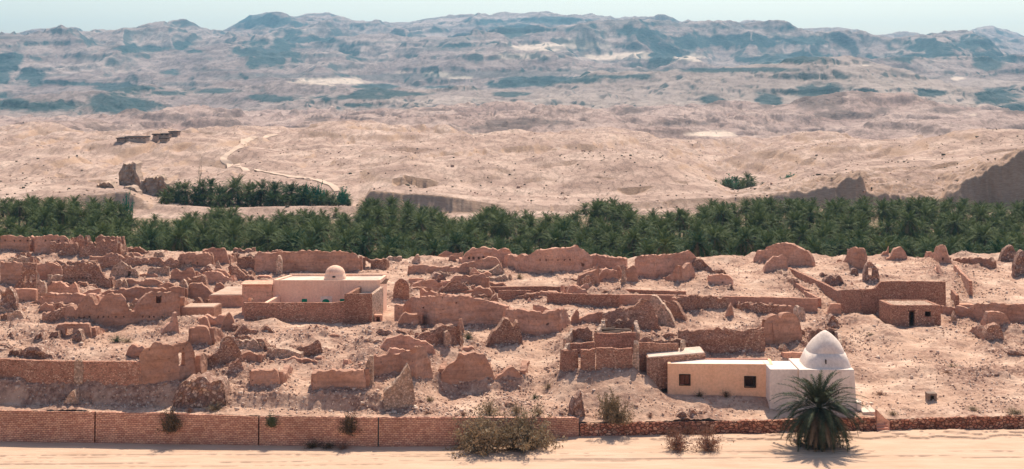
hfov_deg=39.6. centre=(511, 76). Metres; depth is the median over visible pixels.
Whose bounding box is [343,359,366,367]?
wall stub
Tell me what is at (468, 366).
wall block
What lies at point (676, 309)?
ruined wall
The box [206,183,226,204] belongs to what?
date palm
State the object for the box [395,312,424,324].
wall block
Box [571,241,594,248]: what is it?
date palm
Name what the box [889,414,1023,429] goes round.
stone wall
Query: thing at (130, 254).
wall stub
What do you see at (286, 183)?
date palm
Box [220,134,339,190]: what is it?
dirt track
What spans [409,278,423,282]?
wall block
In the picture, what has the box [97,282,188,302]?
ruined wall
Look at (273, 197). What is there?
date palm
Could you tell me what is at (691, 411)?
boulder
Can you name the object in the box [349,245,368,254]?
date palm
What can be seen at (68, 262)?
garden wall
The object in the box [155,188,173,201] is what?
date palm
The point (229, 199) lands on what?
date palm
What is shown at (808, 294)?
lane wall
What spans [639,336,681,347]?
stone wall
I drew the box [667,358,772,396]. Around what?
ochre house
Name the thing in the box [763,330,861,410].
marabout
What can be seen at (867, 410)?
threshold slab
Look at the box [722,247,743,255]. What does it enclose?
date palm
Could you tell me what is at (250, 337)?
ruined wall
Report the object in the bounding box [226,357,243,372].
wall stub
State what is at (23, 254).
wall stub
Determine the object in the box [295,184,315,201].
date palm
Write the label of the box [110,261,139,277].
ruined wall
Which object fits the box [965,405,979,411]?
desert shrub
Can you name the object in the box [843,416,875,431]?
stone wall
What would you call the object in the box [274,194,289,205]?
date palm
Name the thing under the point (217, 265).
wall pier
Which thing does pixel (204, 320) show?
wall block
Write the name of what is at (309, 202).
date palm
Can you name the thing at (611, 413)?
desert shrub
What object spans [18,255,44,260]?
wall stub
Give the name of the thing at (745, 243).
date palm
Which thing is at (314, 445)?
desert shrub
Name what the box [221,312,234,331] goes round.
ruined wall
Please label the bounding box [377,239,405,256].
date palm
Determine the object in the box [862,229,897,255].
date palm
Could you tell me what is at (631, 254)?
date palm
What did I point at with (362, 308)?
mosque porch
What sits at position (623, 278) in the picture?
wall pier
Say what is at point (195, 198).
date palm
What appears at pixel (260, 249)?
date palm
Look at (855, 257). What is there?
ruined wall
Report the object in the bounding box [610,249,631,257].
date palm
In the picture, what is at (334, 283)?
mosque
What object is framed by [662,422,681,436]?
desert shrub
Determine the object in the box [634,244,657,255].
date palm
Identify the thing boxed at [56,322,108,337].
ruined wall
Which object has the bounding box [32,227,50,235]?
date palm
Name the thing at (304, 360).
wall stub
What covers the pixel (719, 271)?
boulder
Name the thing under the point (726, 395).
desert shrub
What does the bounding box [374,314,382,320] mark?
hutch
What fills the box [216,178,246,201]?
date palm
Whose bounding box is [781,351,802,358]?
stone wall
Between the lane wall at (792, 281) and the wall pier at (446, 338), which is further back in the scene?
the lane wall at (792, 281)
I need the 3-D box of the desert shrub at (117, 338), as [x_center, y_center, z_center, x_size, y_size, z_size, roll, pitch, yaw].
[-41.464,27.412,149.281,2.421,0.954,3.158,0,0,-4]
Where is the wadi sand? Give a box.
[0,429,1023,468]
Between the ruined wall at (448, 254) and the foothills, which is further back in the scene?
the foothills
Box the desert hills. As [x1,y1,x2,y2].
[0,120,1023,219]
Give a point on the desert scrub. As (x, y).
(771, 183)
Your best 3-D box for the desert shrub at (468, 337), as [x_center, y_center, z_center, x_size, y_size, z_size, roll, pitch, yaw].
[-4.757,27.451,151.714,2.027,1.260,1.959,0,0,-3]
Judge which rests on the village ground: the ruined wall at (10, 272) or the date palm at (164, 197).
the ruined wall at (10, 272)
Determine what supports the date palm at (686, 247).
on the valley floor
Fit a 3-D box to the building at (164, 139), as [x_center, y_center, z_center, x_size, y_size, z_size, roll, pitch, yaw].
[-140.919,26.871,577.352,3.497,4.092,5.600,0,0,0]
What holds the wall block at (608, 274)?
on the village ground
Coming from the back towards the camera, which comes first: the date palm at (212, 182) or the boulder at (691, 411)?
the date palm at (212, 182)
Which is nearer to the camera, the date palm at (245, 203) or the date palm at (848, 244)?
the date palm at (848, 244)
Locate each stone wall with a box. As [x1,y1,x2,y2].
[244,301,344,323]
[561,343,569,349]
[563,328,572,347]
[568,326,591,341]
[570,341,594,354]
[579,417,844,435]
[594,332,635,352]
[596,320,605,332]
[596,347,631,369]
[602,318,633,331]
[633,320,639,341]
[633,340,639,371]
[633,341,678,370]
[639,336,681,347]
[678,326,764,353]
[680,339,685,350]
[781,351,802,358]
[802,326,836,337]
[837,281,945,314]
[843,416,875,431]
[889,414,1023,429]
[955,302,1023,323]
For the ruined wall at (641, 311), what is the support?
on the village ground
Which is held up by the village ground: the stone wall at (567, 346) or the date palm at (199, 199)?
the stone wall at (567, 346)
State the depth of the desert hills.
451.51 m
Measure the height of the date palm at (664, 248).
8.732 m
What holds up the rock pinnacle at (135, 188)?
on the desert hills
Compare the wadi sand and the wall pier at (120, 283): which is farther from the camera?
the wall pier at (120, 283)
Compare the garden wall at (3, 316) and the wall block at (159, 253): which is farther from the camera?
the wall block at (159, 253)
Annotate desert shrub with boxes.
[107,333,124,341]
[121,336,134,342]
[155,406,183,433]
[201,402,226,412]
[265,411,278,427]
[302,439,323,448]
[319,439,340,449]
[333,442,357,450]
[338,409,361,435]
[445,404,524,458]
[463,331,474,338]
[471,394,501,415]
[490,396,567,454]
[507,398,530,413]
[530,402,547,417]
[595,386,642,425]
[661,425,697,454]
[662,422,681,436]
[680,422,701,435]
[690,428,733,454]
[693,421,719,435]
[694,390,705,396]
[720,390,729,397]
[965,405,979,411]
[1002,406,1022,414]
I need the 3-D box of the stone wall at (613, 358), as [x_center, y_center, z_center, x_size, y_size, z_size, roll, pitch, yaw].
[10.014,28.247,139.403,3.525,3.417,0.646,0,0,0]
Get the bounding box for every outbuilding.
[181,303,221,316]
[209,286,241,306]
[645,346,704,388]
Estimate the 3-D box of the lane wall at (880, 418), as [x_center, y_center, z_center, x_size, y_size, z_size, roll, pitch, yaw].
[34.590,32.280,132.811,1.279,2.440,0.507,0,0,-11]
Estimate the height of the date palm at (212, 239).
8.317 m
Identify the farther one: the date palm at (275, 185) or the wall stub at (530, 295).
the date palm at (275, 185)
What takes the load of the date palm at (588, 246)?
on the valley floor
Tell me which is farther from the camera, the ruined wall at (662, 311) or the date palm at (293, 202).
the date palm at (293, 202)
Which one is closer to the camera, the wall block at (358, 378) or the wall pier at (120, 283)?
the wall block at (358, 378)
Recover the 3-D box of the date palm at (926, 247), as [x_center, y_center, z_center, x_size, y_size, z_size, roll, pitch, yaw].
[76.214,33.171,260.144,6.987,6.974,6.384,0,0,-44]
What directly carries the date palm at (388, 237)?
on the valley floor
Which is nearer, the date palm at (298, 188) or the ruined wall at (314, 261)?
the ruined wall at (314, 261)
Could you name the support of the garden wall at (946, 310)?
on the village ground
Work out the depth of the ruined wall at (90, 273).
187.44 m
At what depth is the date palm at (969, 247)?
263.12 m
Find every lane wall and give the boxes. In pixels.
[787,277,798,286]
[788,267,837,300]
[795,283,809,292]
[801,330,811,347]
[803,291,821,306]
[834,329,842,346]
[875,409,889,429]
[936,264,942,275]
[951,289,958,305]
[953,265,972,295]
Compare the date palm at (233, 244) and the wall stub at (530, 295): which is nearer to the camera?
the wall stub at (530, 295)
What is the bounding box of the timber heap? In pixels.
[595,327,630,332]
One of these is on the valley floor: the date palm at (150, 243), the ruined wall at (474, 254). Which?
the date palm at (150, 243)
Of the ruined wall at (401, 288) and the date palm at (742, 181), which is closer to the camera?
the ruined wall at (401, 288)
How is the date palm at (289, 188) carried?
on the desert hills
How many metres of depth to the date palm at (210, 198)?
362.54 m
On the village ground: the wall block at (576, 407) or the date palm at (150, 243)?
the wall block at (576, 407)
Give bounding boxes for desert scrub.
[0,115,1022,213]
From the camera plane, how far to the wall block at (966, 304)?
176.68 m
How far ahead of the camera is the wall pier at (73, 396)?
129.83 m
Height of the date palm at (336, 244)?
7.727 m
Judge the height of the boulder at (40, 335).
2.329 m
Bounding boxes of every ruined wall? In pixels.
[0,235,32,251]
[0,261,25,283]
[0,286,18,310]
[0,342,12,348]
[0,358,75,384]
[34,234,73,253]
[36,280,46,299]
[37,262,62,279]
[40,288,104,305]
[47,291,189,326]
[50,241,67,253]
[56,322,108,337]
[58,242,78,255]
[61,262,115,287]
[71,235,90,246]
[71,281,98,287]
[79,238,128,257]
[82,360,140,385]
[95,235,126,246]
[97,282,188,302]
[100,253,181,269]
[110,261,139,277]
[126,343,144,357]
[127,278,168,286]
[128,246,166,253]
[138,341,210,383]
[147,266,169,275]
[159,312,178,333]
[171,268,199,280]
[179,252,215,267]
[189,282,224,300]
[202,247,234,263]
[208,335,256,366]
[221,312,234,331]
[228,264,255,275]
[230,266,261,279]
[233,247,255,252]
[236,334,276,349]
[237,256,254,268]
[254,251,282,271]
[283,250,362,272]
[289,339,322,355]
[359,257,389,269]
[372,346,432,378]
[379,333,438,354]
[384,363,415,409]
[393,278,408,299]
[403,288,512,325]
[407,256,501,274]
[410,279,442,291]
[412,287,433,291]
[414,330,439,345]
[421,323,463,345]
[438,251,462,258]
[451,273,489,287]
[459,246,511,265]
[469,268,491,276]
[474,293,498,301]
[502,304,570,335]
[503,245,627,273]
[577,263,599,284]
[578,312,597,323]
[596,298,660,329]
[612,265,627,275]
[635,250,696,279]
[649,294,675,327]
[661,262,694,281]
[663,300,687,320]
[671,294,728,311]
[735,301,778,314]
[753,242,814,266]
[756,312,801,344]
[762,255,787,272]
[836,247,866,268]
[862,261,879,281]
[881,246,906,259]
[924,244,952,263]
[998,244,1015,261]
[1011,249,1023,276]
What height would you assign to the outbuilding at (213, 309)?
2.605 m
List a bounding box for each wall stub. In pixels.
[0,305,25,312]
[7,310,25,321]
[8,256,29,262]
[11,256,39,262]
[15,252,30,257]
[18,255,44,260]
[30,272,39,281]
[39,302,54,311]
[42,308,63,321]
[47,274,62,283]
[47,281,79,293]
[50,301,78,309]
[89,252,113,262]
[122,252,134,257]
[140,273,159,276]
[179,263,192,267]
[179,274,208,286]
[193,297,211,302]
[198,314,224,324]
[200,268,230,277]
[205,270,237,283]
[209,350,266,362]
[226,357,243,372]
[228,253,239,261]
[232,323,271,336]
[235,338,268,349]
[263,249,282,252]
[267,346,303,358]
[269,355,324,363]
[329,333,340,336]
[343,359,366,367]
[364,337,385,342]
[376,328,413,335]
[387,347,405,353]
[436,281,475,292]
[437,271,452,276]
[469,264,504,275]
[471,285,494,295]
[471,294,491,298]
[489,274,511,280]
[490,281,506,286]
[513,293,542,299]
[534,290,558,295]
[560,283,588,291]
[562,285,587,293]
[578,275,594,286]
[600,266,621,276]
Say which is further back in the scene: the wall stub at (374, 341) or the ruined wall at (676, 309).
the ruined wall at (676, 309)
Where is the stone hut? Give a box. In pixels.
[879,300,940,326]
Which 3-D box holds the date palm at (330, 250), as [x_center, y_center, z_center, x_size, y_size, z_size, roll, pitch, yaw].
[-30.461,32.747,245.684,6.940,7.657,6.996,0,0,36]
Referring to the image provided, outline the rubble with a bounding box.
[0,248,1023,416]
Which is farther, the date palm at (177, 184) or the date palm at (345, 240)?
the date palm at (177, 184)
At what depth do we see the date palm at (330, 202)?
358.42 m
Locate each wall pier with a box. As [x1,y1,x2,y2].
[30,235,34,251]
[61,387,81,410]
[74,358,82,384]
[114,278,128,288]
[179,279,188,289]
[215,261,222,268]
[276,255,282,274]
[366,354,373,385]
[394,304,403,320]
[443,330,450,346]
[457,318,463,332]
[560,349,577,371]
[571,309,578,323]
[580,348,594,371]
[621,265,625,283]
[778,344,788,351]
[793,305,805,320]
[950,310,956,321]
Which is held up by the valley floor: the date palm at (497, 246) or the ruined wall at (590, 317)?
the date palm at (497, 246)
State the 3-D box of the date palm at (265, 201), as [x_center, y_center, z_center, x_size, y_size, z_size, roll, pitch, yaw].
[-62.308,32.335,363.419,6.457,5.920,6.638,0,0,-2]
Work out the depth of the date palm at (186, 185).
364.38 m
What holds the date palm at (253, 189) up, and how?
on the desert hills
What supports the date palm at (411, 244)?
on the valley floor
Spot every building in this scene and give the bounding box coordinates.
[116,137,125,142]
[125,136,150,142]
[152,134,159,141]
[159,137,170,142]
[160,133,172,137]
[168,131,180,136]
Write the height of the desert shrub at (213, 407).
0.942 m
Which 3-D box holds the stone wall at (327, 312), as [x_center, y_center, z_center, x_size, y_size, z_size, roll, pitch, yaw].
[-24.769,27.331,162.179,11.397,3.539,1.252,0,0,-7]
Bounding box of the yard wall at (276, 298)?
[266,295,279,302]
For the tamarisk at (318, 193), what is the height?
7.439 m
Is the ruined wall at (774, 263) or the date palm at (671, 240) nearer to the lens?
the ruined wall at (774, 263)
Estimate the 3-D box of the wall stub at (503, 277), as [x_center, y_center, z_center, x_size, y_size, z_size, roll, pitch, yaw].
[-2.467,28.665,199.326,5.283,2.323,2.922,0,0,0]
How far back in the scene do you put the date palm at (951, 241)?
257.96 m
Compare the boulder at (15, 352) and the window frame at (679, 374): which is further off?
the boulder at (15, 352)
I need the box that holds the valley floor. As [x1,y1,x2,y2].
[0,213,1023,256]
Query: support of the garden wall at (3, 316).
on the village ground
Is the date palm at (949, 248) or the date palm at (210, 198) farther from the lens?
the date palm at (210, 198)
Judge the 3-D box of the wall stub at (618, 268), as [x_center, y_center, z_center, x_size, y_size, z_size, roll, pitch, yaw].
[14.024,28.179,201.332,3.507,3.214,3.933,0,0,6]
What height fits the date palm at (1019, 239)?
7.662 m
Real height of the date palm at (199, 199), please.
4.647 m
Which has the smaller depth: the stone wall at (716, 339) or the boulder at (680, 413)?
the boulder at (680, 413)
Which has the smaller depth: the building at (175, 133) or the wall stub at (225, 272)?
the wall stub at (225, 272)
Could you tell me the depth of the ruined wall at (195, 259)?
209.59 m
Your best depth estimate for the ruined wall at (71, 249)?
222.89 m
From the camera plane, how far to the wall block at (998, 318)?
160.24 m
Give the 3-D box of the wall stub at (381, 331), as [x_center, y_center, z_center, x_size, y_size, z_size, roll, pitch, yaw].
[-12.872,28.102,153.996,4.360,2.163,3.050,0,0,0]
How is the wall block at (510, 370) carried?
on the village ground
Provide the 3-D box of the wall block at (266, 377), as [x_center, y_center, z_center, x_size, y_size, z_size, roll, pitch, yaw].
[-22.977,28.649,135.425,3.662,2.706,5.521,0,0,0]
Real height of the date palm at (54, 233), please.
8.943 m
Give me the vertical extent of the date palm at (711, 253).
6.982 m
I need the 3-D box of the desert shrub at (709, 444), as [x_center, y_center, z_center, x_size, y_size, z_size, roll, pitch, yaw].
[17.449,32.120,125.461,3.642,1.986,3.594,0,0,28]
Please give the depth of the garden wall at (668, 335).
152.97 m
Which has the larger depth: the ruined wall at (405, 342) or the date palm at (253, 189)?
the date palm at (253, 189)
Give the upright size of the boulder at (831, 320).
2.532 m
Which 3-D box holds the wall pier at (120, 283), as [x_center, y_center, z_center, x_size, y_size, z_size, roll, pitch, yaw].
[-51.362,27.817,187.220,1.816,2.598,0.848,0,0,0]
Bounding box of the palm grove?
[0,193,1023,258]
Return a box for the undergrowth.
[0,212,1022,257]
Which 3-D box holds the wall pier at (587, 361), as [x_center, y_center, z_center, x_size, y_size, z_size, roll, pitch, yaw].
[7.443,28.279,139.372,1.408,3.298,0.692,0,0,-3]
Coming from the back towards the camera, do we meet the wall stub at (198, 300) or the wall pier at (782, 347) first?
the wall stub at (198, 300)
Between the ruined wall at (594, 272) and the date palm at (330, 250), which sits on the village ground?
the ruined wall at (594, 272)
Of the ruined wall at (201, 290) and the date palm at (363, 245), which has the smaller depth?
the ruined wall at (201, 290)
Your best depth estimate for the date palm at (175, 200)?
362.82 m
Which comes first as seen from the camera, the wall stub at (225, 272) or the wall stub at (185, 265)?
the wall stub at (225, 272)
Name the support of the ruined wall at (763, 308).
on the village ground
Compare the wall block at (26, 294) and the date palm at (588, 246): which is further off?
the date palm at (588, 246)
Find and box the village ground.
[0,248,1023,423]
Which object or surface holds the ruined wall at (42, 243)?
on the village ground
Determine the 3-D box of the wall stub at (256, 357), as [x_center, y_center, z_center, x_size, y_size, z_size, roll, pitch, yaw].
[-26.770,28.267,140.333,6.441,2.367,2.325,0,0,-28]
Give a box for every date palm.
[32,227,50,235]
[39,228,67,235]
[86,221,119,246]
[132,225,170,250]
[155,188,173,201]
[156,191,172,204]
[160,184,184,201]
[162,226,192,250]
[164,219,198,244]
[170,179,198,202]
[170,191,181,202]
[171,181,188,197]
[177,194,190,205]
[185,185,205,203]
[188,193,199,205]
[192,193,208,206]
[193,179,216,198]
[194,194,210,206]
[200,233,224,249]
[203,176,221,198]
[203,192,219,206]
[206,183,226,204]
[210,193,229,207]
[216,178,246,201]
[217,237,251,250]
[218,192,239,207]
[226,174,250,195]
[232,193,251,206]
[237,194,255,206]
[240,180,258,203]
[240,181,262,201]
[247,177,276,206]
[248,192,265,206]
[256,195,274,206]
[256,246,269,251]
[260,180,289,203]
[261,232,290,251]
[262,190,283,206]
[267,224,308,251]
[273,228,313,251]
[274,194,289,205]
[279,181,296,204]
[281,181,302,202]
[284,194,301,205]
[288,231,328,251]
[289,184,303,203]
[294,189,312,205]
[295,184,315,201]
[300,192,317,205]
[301,221,333,248]
[314,194,326,205]
[317,240,338,250]
[319,239,352,250]
[322,245,342,251]
[324,196,336,205]
[333,234,359,252]
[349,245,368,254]
[354,234,376,256]
[354,247,375,258]
[370,249,387,259]
[375,233,408,254]
[376,242,394,257]
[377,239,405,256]
[393,244,410,258]
[396,237,424,251]
[400,246,429,258]
[416,237,449,255]
[426,237,448,251]
[439,230,470,255]
[440,235,463,252]
[454,223,481,242]
[460,232,482,253]
[463,235,490,250]
[483,237,516,253]
[487,237,512,249]
[507,245,519,254]
[512,238,541,254]
[539,227,573,248]
[546,220,579,247]
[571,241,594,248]
[578,242,599,251]
[585,243,608,255]
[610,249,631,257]
[618,226,649,256]
[621,246,640,256]
[632,238,662,255]
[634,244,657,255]
[644,231,659,253]
[647,225,680,251]
[649,232,679,254]
[650,235,686,253]
[664,234,684,252]
[680,229,715,256]
[680,241,693,250]
[700,245,718,256]
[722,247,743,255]
[725,178,736,188]
[728,233,757,255]
[730,175,740,185]
[730,226,762,255]
[735,177,747,188]
[737,171,755,187]
[745,176,759,187]
[748,228,784,251]
[770,369,870,453]
[796,233,838,255]
[800,244,835,255]
[821,238,843,256]
[834,236,866,254]
[844,237,877,255]
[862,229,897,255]
[873,232,907,250]
[875,240,895,253]
[896,238,921,256]
[911,240,942,257]
[915,236,942,252]
[932,240,963,255]
[944,237,962,254]
[956,240,979,251]
[973,242,991,253]
[983,233,1019,251]
[983,238,1014,253]
[995,240,1017,251]
[1001,232,1023,249]
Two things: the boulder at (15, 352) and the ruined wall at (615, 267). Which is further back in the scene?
the ruined wall at (615, 267)
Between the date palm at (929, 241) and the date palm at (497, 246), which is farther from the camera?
the date palm at (929, 241)
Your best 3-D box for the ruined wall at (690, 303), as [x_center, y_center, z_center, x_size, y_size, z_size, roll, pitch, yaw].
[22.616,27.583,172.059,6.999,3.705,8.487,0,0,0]
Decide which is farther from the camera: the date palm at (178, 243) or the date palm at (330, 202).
the date palm at (330, 202)
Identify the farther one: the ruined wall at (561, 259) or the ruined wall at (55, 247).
the ruined wall at (55, 247)
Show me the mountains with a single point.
(277, 60)
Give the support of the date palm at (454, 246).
on the valley floor
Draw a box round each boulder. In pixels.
[7,331,15,338]
[8,348,21,356]
[20,343,56,359]
[31,331,45,342]
[675,409,687,419]
[688,407,698,419]
[712,268,725,273]
[726,284,733,289]
[822,274,843,285]
[825,313,839,327]
[848,268,858,275]
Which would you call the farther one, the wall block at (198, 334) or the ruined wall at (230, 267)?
the ruined wall at (230, 267)
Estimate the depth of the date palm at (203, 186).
365.21 m
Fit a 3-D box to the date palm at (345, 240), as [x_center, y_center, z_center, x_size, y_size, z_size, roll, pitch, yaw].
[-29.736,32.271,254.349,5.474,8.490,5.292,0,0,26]
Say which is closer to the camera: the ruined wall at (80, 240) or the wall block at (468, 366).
the wall block at (468, 366)
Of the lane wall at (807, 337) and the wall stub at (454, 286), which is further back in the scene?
the wall stub at (454, 286)
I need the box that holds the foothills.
[0,90,1023,139]
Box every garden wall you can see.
[0,313,26,320]
[45,259,97,265]
[447,290,472,293]
[490,286,567,292]
[498,290,533,300]
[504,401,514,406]
[547,292,619,307]
[607,288,685,294]
[620,294,817,311]
[650,330,677,338]
[941,305,954,315]
[953,257,996,268]
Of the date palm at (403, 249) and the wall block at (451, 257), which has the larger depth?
the date palm at (403, 249)
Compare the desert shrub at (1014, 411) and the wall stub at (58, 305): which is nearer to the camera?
the desert shrub at (1014, 411)
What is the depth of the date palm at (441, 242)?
264.72 m
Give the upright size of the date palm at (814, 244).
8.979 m
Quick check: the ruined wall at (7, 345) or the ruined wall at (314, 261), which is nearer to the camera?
the ruined wall at (7, 345)
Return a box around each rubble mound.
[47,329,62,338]
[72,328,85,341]
[173,371,230,408]
[199,264,215,272]
[428,272,445,281]
[692,258,712,272]
[1003,347,1023,355]
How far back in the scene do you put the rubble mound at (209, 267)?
199.61 m
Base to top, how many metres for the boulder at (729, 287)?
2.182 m
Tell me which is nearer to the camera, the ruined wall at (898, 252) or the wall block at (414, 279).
the wall block at (414, 279)
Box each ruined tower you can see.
[14,262,36,288]
[486,317,522,346]
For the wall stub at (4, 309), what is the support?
on the village ground
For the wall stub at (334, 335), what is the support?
on the village ground
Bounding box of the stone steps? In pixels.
[876,422,888,431]
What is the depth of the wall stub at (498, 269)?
204.60 m
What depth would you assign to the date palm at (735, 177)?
491.41 m
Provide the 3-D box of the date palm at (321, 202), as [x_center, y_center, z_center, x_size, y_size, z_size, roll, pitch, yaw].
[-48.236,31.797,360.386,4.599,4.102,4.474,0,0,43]
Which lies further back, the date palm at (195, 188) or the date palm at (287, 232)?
the date palm at (195, 188)
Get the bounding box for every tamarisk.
[119,187,133,216]
[312,179,326,205]
[333,186,350,204]
[720,173,738,187]
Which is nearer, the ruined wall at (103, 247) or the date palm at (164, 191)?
the ruined wall at (103, 247)
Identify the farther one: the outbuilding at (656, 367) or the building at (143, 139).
the building at (143, 139)
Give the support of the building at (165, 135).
on the desert hills
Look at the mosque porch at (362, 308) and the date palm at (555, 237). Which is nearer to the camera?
the mosque porch at (362, 308)
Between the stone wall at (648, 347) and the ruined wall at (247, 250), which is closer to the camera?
the stone wall at (648, 347)
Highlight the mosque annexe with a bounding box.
[240,280,273,314]
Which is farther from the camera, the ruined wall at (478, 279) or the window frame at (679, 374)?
the ruined wall at (478, 279)
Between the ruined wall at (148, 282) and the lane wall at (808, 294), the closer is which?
the lane wall at (808, 294)
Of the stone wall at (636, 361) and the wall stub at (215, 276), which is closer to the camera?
the stone wall at (636, 361)
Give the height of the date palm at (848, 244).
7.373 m
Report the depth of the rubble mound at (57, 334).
148.21 m
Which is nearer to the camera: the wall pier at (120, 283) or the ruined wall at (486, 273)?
the wall pier at (120, 283)
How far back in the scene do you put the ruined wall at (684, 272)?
196.98 m
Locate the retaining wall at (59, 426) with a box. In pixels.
[0,410,578,446]
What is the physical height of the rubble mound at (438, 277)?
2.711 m
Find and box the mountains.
[0,11,1023,117]
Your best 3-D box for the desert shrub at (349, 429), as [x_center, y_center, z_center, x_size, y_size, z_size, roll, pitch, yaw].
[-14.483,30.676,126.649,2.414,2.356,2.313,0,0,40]
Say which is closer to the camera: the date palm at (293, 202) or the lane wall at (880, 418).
the lane wall at (880, 418)
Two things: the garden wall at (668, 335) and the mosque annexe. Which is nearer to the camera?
the garden wall at (668, 335)
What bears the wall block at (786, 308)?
on the village ground
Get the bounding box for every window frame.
[679,374,689,385]
[744,376,755,387]
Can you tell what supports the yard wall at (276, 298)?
on the village ground
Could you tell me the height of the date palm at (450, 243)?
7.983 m
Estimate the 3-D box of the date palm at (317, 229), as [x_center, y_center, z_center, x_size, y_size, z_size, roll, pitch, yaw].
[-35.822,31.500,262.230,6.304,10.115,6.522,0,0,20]
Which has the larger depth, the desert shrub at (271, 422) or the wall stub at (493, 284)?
the wall stub at (493, 284)
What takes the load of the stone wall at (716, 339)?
on the village ground
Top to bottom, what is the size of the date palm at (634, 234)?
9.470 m
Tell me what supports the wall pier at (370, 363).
on the village ground
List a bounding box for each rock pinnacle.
[95,180,117,187]
[118,160,143,187]
[123,185,142,194]
[140,174,174,196]
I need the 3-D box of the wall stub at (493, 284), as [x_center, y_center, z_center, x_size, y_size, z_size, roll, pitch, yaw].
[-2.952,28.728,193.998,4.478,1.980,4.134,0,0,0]
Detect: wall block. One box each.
[15,288,37,302]
[154,251,164,257]
[188,325,224,345]
[199,316,210,327]
[249,364,292,386]
[258,275,271,278]
[311,368,369,390]
[386,256,401,260]
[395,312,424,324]
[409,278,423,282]
[412,254,419,263]
[439,351,494,383]
[441,280,450,286]
[448,255,456,261]
[462,345,474,351]
[495,360,529,379]
[568,390,584,417]
[600,268,619,280]
[627,265,637,281]
[707,273,732,285]
[725,302,733,316]
[775,270,786,275]
[779,304,793,312]
[827,303,840,314]
[959,303,973,306]
[969,322,1003,340]
[980,311,1010,325]
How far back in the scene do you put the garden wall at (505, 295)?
180.20 m
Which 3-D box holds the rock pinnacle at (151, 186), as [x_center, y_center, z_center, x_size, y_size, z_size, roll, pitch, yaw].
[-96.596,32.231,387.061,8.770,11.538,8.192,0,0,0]
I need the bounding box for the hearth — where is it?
[925,391,936,400]
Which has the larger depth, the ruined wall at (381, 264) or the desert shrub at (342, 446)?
the ruined wall at (381, 264)
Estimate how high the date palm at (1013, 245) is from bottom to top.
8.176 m
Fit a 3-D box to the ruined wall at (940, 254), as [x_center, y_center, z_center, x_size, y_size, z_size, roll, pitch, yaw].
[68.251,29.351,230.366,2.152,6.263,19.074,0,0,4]
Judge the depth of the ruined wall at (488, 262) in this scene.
206.12 m
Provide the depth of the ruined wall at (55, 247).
227.54 m
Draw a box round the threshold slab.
[861,405,874,414]
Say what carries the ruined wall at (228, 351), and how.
on the village ground
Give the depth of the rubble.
146.96 m
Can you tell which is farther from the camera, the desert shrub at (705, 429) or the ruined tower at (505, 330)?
the ruined tower at (505, 330)
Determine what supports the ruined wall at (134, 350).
on the village ground
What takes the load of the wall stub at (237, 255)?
on the village ground
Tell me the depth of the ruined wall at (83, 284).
184.36 m
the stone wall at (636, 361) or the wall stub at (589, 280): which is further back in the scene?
the wall stub at (589, 280)
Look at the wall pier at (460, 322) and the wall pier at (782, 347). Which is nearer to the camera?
the wall pier at (782, 347)
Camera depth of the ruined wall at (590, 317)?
159.88 m
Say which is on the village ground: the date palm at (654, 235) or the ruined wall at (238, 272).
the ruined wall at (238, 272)
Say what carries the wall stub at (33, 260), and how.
on the village ground
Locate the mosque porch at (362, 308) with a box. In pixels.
[344,287,382,323]
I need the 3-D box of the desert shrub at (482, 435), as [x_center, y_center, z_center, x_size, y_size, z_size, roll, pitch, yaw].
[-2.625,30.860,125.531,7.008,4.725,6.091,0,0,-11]
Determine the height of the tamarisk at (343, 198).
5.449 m
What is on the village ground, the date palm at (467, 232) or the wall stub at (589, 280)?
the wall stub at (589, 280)
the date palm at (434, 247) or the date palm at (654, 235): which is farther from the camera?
the date palm at (654, 235)
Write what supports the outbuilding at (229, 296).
on the village ground
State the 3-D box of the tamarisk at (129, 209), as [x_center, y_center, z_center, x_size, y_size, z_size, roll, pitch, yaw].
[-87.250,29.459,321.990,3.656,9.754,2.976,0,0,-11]
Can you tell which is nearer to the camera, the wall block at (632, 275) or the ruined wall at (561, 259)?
the wall block at (632, 275)
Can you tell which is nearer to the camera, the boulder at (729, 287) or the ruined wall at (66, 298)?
the ruined wall at (66, 298)
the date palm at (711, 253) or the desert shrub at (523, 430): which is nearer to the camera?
the desert shrub at (523, 430)
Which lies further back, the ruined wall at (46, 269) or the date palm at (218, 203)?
the date palm at (218, 203)
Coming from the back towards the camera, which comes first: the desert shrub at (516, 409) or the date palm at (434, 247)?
the date palm at (434, 247)
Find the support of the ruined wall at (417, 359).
on the village ground
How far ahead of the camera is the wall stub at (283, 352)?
141.48 m
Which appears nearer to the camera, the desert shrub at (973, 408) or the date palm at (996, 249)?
the desert shrub at (973, 408)
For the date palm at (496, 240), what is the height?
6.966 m
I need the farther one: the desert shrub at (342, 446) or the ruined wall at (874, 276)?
the ruined wall at (874, 276)
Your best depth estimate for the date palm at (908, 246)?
264.04 m
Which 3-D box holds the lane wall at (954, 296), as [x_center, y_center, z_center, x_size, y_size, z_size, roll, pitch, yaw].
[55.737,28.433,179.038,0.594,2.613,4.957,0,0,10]
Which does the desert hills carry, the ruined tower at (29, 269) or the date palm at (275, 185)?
the date palm at (275, 185)
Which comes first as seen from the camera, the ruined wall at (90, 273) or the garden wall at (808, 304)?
the garden wall at (808, 304)
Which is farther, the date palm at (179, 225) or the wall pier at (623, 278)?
the date palm at (179, 225)
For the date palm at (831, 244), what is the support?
on the valley floor
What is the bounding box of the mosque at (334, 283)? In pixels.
[273,265,388,311]
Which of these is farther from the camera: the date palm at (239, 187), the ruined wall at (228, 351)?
the date palm at (239, 187)
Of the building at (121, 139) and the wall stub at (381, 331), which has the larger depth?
the building at (121, 139)
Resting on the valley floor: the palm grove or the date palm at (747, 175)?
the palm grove

